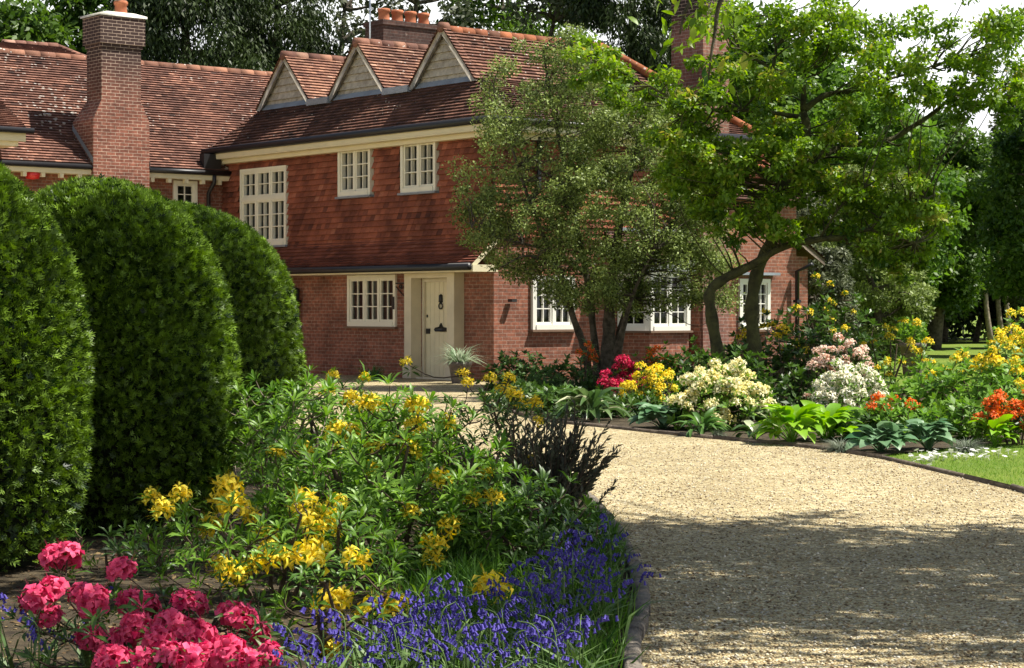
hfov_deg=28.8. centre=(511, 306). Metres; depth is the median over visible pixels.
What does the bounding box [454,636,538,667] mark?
bluebell
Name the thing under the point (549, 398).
leafy bush
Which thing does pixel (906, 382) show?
leafy bush
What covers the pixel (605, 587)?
bluebell
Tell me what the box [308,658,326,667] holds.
bluebell
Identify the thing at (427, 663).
bluebell
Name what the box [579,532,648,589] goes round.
bluebell
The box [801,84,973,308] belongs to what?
larch tree
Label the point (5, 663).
bluebell
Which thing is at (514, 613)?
bluebell
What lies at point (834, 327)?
azalea
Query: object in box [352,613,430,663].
bluebell
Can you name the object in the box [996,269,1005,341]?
sapling
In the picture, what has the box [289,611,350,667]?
bluebell
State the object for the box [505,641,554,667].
bluebell
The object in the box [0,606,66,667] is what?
bluebell
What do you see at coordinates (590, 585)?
bluebell
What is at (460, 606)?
bluebell
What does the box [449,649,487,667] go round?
bluebell
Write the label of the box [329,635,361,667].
bluebell
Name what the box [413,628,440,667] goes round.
bluebell
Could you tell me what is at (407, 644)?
bluebell
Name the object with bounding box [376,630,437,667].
bluebell
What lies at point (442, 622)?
bluebell
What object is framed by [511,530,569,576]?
bluebell
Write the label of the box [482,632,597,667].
bluebell
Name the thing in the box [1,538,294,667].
azalea
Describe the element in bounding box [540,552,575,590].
bluebell
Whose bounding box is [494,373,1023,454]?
flower bed
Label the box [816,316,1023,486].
ground
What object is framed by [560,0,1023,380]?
broadleaf tree
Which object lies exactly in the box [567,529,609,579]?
bluebell
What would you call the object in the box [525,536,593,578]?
bluebell
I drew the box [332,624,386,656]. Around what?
bluebell
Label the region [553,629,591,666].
bluebell
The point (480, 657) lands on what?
bluebell
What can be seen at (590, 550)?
bluebell
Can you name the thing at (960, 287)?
oak tree
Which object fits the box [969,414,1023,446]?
hosta
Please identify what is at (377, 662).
bluebell
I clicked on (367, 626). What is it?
bluebell
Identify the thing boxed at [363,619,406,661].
bluebell
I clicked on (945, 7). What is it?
sky
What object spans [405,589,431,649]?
bluebell
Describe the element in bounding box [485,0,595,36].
oak tree
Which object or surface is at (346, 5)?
bare tree
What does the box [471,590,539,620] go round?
bluebell
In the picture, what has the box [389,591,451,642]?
bluebell
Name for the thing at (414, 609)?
bluebell
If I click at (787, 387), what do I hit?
leafy bush
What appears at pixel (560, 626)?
bluebell
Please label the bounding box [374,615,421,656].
bluebell
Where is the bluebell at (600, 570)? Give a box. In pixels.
[585,558,636,594]
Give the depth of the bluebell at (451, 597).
8.01 m
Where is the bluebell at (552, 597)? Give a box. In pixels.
[518,593,565,619]
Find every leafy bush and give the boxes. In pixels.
[474,349,557,391]
[476,379,570,410]
[520,353,597,392]
[524,382,609,417]
[584,390,661,417]
[647,348,728,403]
[675,335,735,371]
[700,343,776,400]
[754,362,815,417]
[763,330,852,392]
[816,402,904,440]
[885,360,983,418]
[915,385,1012,441]
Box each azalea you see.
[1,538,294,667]
[119,467,418,612]
[192,361,440,517]
[233,364,441,485]
[239,371,546,577]
[263,531,515,656]
[399,354,557,506]
[410,459,632,580]
[595,354,650,403]
[618,361,679,407]
[632,340,671,393]
[661,356,779,431]
[724,308,810,387]
[770,271,888,383]
[796,332,884,406]
[808,357,892,424]
[838,391,952,440]
[856,316,939,392]
[902,326,1023,418]
[970,306,1023,402]
[971,388,1023,445]
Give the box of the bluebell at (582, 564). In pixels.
[578,561,615,598]
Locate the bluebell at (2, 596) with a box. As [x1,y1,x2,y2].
[0,592,46,667]
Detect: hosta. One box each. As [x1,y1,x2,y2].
[627,402,691,428]
[721,398,771,429]
[730,420,781,438]
[748,403,827,443]
[790,400,868,439]
[844,421,918,451]
[904,418,957,450]
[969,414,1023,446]
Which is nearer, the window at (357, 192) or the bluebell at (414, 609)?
the bluebell at (414, 609)
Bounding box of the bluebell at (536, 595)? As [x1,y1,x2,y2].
[511,591,544,624]
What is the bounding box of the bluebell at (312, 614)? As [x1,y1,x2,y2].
[283,607,379,667]
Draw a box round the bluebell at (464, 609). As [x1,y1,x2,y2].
[422,592,505,665]
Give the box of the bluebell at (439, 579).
[395,573,450,640]
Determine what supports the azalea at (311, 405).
on the flower bed at (23, 573)
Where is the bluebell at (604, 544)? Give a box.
[598,538,616,563]
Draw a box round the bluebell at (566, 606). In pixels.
[557,604,575,641]
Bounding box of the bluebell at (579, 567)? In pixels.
[574,564,636,602]
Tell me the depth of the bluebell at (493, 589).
8.51 m
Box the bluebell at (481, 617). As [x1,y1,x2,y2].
[443,609,494,667]
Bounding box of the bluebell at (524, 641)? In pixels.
[495,626,542,660]
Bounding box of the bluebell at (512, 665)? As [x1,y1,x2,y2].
[501,661,522,667]
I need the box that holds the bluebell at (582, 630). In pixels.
[535,614,592,650]
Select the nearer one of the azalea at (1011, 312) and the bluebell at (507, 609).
the bluebell at (507, 609)
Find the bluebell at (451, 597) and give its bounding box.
[443,593,523,666]
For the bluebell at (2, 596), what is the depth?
7.95 m
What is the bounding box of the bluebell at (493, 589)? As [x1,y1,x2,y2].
[456,586,504,644]
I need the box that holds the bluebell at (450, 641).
[439,636,463,667]
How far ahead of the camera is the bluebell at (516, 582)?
8.60 m
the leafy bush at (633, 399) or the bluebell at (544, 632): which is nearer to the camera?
the bluebell at (544, 632)
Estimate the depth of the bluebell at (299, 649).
7.16 m
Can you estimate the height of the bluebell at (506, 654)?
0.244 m
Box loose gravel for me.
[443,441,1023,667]
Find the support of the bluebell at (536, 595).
on the flower bed at (23, 573)
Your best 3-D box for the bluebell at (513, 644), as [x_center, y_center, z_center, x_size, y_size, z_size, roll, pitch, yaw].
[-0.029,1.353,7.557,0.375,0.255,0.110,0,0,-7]
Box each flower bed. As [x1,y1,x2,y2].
[0,432,633,667]
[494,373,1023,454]
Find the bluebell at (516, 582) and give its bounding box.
[501,576,581,620]
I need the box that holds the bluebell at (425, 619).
[411,601,460,659]
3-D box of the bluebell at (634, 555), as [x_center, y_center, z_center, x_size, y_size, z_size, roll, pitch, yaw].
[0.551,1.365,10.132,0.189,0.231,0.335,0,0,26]
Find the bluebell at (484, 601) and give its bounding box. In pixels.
[460,599,492,646]
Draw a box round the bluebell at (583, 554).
[573,548,595,577]
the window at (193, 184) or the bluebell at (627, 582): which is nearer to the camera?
the bluebell at (627, 582)
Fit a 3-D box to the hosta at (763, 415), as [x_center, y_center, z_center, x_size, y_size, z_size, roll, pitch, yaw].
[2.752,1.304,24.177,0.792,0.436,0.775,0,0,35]
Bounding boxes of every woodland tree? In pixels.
[819,146,938,347]
[942,163,991,342]
[973,300,983,341]
[977,207,1020,332]
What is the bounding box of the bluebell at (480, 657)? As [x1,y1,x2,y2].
[450,642,519,667]
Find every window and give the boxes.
[173,180,197,204]
[240,165,288,246]
[335,149,373,198]
[344,274,397,328]
[397,142,439,195]
[529,276,574,331]
[615,272,650,332]
[650,272,692,332]
[679,278,690,330]
[737,279,772,331]
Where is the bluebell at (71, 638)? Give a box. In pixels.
[59,635,85,667]
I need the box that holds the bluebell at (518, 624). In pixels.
[503,620,590,667]
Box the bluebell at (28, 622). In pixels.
[18,616,86,667]
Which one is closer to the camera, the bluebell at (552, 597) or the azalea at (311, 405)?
the bluebell at (552, 597)
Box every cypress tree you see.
[97,0,277,71]
[195,0,350,70]
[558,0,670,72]
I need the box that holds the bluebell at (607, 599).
[553,595,614,642]
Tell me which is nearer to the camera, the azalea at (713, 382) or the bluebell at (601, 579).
the bluebell at (601, 579)
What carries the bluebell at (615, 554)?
on the flower bed at (23, 573)
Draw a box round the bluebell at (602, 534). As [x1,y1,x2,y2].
[593,522,619,560]
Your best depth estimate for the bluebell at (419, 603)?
8.02 m
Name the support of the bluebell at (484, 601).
on the flower bed at (23, 573)
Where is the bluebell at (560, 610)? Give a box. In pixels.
[553,607,577,646]
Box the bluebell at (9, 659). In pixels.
[0,607,51,667]
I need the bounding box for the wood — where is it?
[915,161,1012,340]
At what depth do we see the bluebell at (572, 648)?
7.68 m
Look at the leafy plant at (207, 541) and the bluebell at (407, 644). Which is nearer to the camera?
the bluebell at (407, 644)
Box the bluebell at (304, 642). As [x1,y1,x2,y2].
[297,638,315,665]
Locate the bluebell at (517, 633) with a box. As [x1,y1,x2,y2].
[481,620,533,657]
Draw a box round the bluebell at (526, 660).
[514,657,536,667]
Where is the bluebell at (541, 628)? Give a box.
[516,623,571,667]
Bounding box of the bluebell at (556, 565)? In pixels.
[554,562,598,609]
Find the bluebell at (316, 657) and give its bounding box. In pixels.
[305,648,320,667]
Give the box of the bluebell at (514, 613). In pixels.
[472,609,520,653]
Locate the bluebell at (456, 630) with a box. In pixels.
[453,614,477,667]
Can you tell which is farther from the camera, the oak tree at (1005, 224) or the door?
the oak tree at (1005, 224)
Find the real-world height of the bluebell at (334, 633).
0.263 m
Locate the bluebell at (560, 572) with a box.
[551,571,570,612]
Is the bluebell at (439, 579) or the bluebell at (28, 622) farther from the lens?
the bluebell at (439, 579)
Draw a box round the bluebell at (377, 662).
[368,657,387,667]
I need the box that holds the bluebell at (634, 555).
[614,553,639,593]
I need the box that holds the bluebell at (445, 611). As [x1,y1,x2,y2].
[389,600,490,667]
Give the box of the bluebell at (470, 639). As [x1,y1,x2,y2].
[435,620,496,667]
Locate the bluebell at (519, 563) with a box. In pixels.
[494,561,521,620]
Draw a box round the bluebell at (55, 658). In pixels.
[47,626,72,667]
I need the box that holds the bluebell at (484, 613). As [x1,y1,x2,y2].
[455,608,550,667]
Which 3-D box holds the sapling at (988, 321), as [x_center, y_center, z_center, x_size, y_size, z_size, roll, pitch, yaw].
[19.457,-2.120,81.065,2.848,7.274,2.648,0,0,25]
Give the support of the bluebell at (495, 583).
on the flower bed at (23, 573)
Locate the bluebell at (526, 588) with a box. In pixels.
[514,573,546,620]
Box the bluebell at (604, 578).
[591,570,642,603]
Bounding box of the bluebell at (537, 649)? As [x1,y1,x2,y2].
[482,645,540,667]
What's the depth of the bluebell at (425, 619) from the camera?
8.02 m
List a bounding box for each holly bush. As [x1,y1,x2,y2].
[783,162,854,299]
[796,204,859,354]
[817,164,940,360]
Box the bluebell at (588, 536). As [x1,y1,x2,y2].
[517,533,594,591]
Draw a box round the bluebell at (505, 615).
[491,608,512,666]
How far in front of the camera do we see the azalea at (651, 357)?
32.77 m
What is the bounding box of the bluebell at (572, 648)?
[536,614,618,667]
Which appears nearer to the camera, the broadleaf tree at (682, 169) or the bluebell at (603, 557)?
the bluebell at (603, 557)
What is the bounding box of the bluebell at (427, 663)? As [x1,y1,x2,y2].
[412,654,439,667]
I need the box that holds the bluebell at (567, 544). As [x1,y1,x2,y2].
[540,540,576,586]
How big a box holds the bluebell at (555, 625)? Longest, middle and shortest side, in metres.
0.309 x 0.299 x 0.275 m
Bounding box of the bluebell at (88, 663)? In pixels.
[27,584,113,667]
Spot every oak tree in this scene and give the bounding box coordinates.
[0,0,76,49]
[38,0,112,54]
[432,0,601,41]
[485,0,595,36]
[661,0,824,167]
[794,40,877,151]
[887,106,1017,349]
[965,73,1023,304]
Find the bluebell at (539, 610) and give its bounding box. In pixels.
[529,607,554,651]
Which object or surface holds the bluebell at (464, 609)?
on the flower bed at (23, 573)
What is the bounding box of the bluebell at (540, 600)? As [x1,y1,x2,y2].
[527,591,572,622]
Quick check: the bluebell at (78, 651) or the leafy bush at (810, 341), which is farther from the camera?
the leafy bush at (810, 341)
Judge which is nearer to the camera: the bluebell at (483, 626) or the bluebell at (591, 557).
the bluebell at (483, 626)
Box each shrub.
[495,398,622,521]
[896,315,929,375]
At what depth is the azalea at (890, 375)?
32.63 m
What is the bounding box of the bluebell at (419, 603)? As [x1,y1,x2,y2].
[356,598,424,652]
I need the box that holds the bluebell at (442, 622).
[437,619,500,667]
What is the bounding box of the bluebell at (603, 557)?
[548,553,641,634]
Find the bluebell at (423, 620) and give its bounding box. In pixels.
[411,613,441,639]
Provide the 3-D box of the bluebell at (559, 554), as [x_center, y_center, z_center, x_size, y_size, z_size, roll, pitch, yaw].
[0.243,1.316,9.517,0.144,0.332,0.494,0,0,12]
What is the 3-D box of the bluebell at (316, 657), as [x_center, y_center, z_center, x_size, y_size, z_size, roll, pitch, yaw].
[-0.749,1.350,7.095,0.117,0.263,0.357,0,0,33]
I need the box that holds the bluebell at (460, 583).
[425,580,494,639]
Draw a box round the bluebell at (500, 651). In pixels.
[484,649,503,667]
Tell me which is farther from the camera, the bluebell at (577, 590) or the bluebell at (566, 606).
the bluebell at (577, 590)
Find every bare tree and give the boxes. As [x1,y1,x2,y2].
[318,0,417,56]
[334,0,486,53]
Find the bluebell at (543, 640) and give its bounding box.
[535,636,565,667]
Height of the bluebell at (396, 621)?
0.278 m
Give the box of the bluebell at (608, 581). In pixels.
[583,571,620,608]
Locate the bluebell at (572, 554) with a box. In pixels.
[549,548,602,611]
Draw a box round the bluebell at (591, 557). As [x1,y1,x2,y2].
[579,553,642,607]
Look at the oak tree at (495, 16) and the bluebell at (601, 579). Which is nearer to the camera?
the bluebell at (601, 579)
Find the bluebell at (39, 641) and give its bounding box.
[23,623,73,667]
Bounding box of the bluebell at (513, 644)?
[485,630,532,667]
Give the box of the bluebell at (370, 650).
[360,643,401,667]
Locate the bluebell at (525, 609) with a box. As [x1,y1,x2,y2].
[495,594,542,619]
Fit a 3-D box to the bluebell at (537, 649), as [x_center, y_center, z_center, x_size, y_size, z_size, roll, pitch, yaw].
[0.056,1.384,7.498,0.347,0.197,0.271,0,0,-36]
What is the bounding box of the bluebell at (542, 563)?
[527,558,574,618]
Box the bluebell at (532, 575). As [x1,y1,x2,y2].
[494,572,596,625]
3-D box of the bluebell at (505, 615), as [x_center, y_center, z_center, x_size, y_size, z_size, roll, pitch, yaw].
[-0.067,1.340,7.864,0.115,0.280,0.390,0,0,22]
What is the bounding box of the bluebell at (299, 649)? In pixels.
[284,642,366,667]
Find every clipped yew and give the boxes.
[0,161,97,571]
[34,171,245,537]
[170,199,307,451]
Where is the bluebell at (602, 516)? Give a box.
[572,512,652,571]
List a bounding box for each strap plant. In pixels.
[348,364,394,379]
[531,385,570,410]
[554,387,630,422]
[671,407,730,437]
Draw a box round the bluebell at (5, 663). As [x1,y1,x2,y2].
[0,632,27,667]
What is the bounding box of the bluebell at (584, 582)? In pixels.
[569,574,587,614]
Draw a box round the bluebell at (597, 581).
[590,579,637,630]
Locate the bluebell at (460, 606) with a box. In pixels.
[399,602,471,667]
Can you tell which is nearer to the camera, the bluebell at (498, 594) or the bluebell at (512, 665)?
the bluebell at (512, 665)
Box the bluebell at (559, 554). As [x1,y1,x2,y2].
[546,550,584,605]
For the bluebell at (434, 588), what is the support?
on the flower bed at (23, 573)
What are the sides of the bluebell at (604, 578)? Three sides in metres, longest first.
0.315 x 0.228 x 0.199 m
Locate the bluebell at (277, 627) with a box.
[272,622,362,667]
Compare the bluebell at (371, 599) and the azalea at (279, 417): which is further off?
the azalea at (279, 417)
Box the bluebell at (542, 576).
[520,566,555,600]
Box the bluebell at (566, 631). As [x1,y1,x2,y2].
[536,629,602,667]
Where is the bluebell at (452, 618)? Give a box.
[419,613,496,667]
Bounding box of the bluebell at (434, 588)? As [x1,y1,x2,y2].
[423,583,452,659]
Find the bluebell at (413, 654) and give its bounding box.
[409,651,426,667]
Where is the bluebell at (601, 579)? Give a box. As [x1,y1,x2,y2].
[599,578,632,621]
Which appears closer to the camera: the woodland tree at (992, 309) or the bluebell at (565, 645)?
the bluebell at (565, 645)
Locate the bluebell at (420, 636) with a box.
[407,634,433,665]
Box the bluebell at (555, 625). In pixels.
[510,621,571,667]
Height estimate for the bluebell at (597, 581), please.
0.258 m
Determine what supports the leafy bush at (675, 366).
on the flower bed at (910, 446)
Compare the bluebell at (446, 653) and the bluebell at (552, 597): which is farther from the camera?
the bluebell at (552, 597)
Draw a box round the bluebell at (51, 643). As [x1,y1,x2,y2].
[2,615,74,667]
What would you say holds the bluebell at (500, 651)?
on the flower bed at (23, 573)
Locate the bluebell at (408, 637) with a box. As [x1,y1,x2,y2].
[401,632,419,666]
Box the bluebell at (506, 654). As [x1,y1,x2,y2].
[484,649,518,667]
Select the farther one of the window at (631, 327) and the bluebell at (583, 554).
the window at (631, 327)
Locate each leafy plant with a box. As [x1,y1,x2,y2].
[37,519,191,577]
[127,488,259,562]
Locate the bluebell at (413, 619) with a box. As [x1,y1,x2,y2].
[378,614,472,667]
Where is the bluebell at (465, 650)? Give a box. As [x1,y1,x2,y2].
[439,644,474,667]
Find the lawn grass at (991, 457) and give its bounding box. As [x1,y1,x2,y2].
[885,440,1023,485]
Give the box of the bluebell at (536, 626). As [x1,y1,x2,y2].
[489,621,542,667]
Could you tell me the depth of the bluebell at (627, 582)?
8.49 m
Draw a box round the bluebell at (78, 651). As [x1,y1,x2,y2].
[73,622,84,663]
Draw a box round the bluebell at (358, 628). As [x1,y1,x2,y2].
[332,623,380,667]
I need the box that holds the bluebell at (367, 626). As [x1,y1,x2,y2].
[337,619,379,665]
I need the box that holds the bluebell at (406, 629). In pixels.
[390,626,426,667]
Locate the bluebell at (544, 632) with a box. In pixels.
[520,631,565,667]
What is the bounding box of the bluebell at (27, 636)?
[21,632,47,667]
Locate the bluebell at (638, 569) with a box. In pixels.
[616,563,650,602]
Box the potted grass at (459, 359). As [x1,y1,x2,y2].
[427,343,487,383]
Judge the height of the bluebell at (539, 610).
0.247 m
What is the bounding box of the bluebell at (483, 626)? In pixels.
[399,622,492,667]
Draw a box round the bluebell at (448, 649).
[437,618,452,667]
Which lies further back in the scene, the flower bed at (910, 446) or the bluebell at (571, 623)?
the flower bed at (910, 446)
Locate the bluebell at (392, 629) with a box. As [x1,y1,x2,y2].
[387,625,404,667]
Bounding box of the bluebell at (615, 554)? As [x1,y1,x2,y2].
[603,552,636,577]
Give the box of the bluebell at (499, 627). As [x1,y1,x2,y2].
[473,623,540,667]
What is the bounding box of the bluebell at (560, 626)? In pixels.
[529,619,621,667]
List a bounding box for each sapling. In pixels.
[970,226,1005,340]
[989,165,1019,336]
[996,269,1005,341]
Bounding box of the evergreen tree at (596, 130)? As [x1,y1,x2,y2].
[440,22,745,387]
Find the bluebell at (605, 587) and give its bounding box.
[567,584,634,637]
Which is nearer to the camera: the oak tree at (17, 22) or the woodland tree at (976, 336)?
the oak tree at (17, 22)
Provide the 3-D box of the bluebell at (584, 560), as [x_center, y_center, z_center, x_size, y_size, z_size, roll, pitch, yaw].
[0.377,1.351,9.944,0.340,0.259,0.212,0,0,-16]
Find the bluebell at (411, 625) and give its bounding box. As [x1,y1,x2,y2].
[341,621,436,667]
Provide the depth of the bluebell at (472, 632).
7.13 m
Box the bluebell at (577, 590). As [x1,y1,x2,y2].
[576,588,590,597]
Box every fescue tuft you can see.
[705,429,728,435]
[819,437,861,452]
[942,436,987,453]
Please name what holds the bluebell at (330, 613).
on the flower bed at (23, 573)
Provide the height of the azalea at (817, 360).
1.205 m
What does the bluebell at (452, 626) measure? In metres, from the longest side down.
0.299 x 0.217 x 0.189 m
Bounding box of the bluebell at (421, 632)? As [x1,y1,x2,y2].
[380,629,425,666]
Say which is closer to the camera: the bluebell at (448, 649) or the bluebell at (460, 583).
the bluebell at (448, 649)
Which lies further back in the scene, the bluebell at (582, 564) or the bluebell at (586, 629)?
the bluebell at (582, 564)
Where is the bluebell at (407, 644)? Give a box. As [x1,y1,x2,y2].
[382,643,424,667]
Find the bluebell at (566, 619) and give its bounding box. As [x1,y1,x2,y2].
[561,615,575,648]
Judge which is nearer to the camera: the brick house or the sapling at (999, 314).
the brick house
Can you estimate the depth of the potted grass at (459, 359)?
38.73 m
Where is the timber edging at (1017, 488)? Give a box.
[494,396,1023,492]
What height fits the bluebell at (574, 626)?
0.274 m
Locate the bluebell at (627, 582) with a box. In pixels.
[559,578,651,649]
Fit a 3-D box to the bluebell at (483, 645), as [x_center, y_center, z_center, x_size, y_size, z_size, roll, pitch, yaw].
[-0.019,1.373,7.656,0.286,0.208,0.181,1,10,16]
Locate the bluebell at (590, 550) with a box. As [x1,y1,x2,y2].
[549,547,603,569]
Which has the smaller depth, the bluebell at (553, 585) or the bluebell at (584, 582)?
the bluebell at (553, 585)
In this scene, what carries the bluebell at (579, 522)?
on the flower bed at (23, 573)
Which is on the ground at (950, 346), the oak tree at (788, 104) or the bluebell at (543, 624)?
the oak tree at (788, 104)
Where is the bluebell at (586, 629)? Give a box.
[523,613,632,667]
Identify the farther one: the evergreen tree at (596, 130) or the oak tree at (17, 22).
the oak tree at (17, 22)
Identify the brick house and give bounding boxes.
[0,0,825,381]
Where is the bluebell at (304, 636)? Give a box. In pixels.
[293,627,353,667]
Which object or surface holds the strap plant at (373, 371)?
on the gravel drive
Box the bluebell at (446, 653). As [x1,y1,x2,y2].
[421,638,478,667]
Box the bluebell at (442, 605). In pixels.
[433,598,461,637]
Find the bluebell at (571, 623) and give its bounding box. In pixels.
[539,619,594,667]
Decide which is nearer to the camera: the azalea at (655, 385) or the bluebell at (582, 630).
the bluebell at (582, 630)
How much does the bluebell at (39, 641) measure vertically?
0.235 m
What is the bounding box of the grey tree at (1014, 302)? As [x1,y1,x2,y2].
[959,101,1023,347]
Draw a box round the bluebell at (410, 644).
[409,641,448,667]
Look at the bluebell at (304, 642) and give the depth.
7.28 m
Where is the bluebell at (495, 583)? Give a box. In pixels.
[474,578,502,635]
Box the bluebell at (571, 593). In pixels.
[565,572,587,611]
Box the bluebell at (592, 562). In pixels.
[569,560,602,599]
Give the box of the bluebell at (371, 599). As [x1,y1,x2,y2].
[343,595,419,667]
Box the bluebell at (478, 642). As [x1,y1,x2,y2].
[447,624,510,662]
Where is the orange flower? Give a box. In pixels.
[571,338,601,390]
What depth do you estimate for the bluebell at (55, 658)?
7.90 m
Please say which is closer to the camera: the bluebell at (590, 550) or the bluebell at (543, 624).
the bluebell at (543, 624)
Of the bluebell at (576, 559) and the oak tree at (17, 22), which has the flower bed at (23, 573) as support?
the bluebell at (576, 559)
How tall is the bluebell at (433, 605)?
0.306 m
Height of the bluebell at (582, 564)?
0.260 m
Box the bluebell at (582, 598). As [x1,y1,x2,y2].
[561,594,599,628]
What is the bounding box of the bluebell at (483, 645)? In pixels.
[479,642,530,667]
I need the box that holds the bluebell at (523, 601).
[512,596,563,652]
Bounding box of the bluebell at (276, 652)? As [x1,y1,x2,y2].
[272,649,288,667]
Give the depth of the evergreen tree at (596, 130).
35.89 m
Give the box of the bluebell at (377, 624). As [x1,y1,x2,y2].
[353,620,414,667]
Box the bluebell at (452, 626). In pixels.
[422,623,457,664]
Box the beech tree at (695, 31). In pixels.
[627,0,774,113]
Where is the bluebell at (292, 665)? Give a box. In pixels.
[283,660,297,667]
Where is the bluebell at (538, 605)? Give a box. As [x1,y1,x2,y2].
[535,603,549,636]
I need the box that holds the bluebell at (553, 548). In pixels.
[538,547,613,600]
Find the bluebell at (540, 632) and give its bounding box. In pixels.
[511,626,567,667]
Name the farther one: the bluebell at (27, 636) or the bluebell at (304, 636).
the bluebell at (27, 636)
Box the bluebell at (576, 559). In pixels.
[544,555,592,590]
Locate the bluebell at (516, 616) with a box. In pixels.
[512,614,523,632]
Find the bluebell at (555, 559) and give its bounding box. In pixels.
[538,549,582,598]
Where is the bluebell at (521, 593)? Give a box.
[492,590,526,639]
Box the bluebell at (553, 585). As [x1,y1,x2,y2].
[475,581,560,648]
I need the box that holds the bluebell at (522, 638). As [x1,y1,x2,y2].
[514,633,549,667]
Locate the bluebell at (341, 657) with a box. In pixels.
[291,654,344,667]
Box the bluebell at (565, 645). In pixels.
[552,641,594,666]
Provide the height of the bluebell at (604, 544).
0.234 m
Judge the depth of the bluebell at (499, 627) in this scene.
7.32 m
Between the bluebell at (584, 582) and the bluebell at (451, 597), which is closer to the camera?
the bluebell at (451, 597)
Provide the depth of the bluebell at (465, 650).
7.04 m
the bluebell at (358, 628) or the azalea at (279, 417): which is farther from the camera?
the azalea at (279, 417)
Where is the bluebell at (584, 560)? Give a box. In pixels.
[576,554,588,570]
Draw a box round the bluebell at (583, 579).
[568,572,616,614]
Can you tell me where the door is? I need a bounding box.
[426,282,446,376]
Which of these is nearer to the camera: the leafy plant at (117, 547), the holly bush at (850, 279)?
the leafy plant at (117, 547)
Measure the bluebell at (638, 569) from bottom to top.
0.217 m
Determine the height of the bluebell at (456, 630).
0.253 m
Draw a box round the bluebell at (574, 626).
[563,618,594,666]
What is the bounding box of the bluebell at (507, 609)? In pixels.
[465,598,520,657]
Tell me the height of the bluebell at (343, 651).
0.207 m
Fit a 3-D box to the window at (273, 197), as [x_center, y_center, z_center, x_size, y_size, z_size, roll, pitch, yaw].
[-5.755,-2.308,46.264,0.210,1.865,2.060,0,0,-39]
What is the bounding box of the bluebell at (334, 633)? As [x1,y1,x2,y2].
[314,628,385,667]
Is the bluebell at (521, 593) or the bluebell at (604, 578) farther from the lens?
the bluebell at (604, 578)
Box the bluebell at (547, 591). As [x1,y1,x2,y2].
[540,586,614,639]
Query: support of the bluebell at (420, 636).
on the flower bed at (23, 573)
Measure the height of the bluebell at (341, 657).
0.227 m
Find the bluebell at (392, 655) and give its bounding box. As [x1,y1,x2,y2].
[385,651,441,667]
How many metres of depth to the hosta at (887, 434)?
20.32 m
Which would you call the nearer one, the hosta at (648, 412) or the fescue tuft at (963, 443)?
the fescue tuft at (963, 443)
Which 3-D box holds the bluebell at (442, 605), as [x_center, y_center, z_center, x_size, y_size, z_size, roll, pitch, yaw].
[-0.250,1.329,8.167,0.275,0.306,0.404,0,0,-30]
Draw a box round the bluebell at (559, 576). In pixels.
[511,572,589,646]
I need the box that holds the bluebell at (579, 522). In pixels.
[564,518,606,558]
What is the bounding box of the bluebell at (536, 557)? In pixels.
[522,555,541,599]
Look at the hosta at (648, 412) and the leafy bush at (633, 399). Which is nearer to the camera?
the hosta at (648, 412)
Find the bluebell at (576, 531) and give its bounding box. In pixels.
[569,529,601,568]
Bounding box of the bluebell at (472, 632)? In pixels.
[461,626,538,667]
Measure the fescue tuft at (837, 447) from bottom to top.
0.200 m
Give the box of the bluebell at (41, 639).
[24,636,49,667]
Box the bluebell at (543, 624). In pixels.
[523,613,617,667]
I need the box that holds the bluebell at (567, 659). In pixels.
[561,655,581,667]
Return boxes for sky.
[1,0,1023,144]
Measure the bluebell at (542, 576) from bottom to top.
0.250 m
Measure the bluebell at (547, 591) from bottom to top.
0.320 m
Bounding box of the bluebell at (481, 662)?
[476,658,485,667]
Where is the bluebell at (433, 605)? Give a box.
[359,600,457,649]
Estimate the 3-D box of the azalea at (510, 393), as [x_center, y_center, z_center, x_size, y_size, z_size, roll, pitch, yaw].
[-0.225,0.953,14.646,1.345,1.180,1.697,0,0,0]
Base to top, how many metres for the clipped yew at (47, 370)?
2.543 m
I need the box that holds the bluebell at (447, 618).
[394,601,483,642]
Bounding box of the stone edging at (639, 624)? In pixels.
[308,429,650,667]
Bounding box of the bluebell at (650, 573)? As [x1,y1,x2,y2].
[616,571,672,616]
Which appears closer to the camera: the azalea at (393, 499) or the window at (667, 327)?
the azalea at (393, 499)
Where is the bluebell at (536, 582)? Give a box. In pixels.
[532,581,573,608]
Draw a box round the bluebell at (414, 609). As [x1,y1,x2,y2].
[359,607,427,655]
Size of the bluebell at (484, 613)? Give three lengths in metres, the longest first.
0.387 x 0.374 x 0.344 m
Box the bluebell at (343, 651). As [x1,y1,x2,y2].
[340,638,363,667]
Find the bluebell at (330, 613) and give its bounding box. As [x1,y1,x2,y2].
[281,608,350,667]
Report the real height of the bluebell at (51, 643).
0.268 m
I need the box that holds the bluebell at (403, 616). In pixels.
[395,614,419,658]
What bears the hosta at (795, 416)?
on the flower bed at (910, 446)
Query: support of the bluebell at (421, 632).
on the flower bed at (23, 573)
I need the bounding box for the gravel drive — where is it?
[294,373,1023,667]
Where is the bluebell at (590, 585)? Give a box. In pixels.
[573,582,630,617]
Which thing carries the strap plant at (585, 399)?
on the flower bed at (910, 446)
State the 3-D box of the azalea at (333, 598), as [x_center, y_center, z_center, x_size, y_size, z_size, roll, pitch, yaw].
[-0.495,1.284,8.650,1.265,0.622,0.690,0,0,-15]
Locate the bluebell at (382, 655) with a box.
[330,631,408,667]
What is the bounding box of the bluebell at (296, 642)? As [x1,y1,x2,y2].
[283,639,332,667]
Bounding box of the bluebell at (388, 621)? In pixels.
[378,617,440,667]
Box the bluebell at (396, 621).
[382,618,422,664]
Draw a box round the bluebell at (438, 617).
[419,614,446,666]

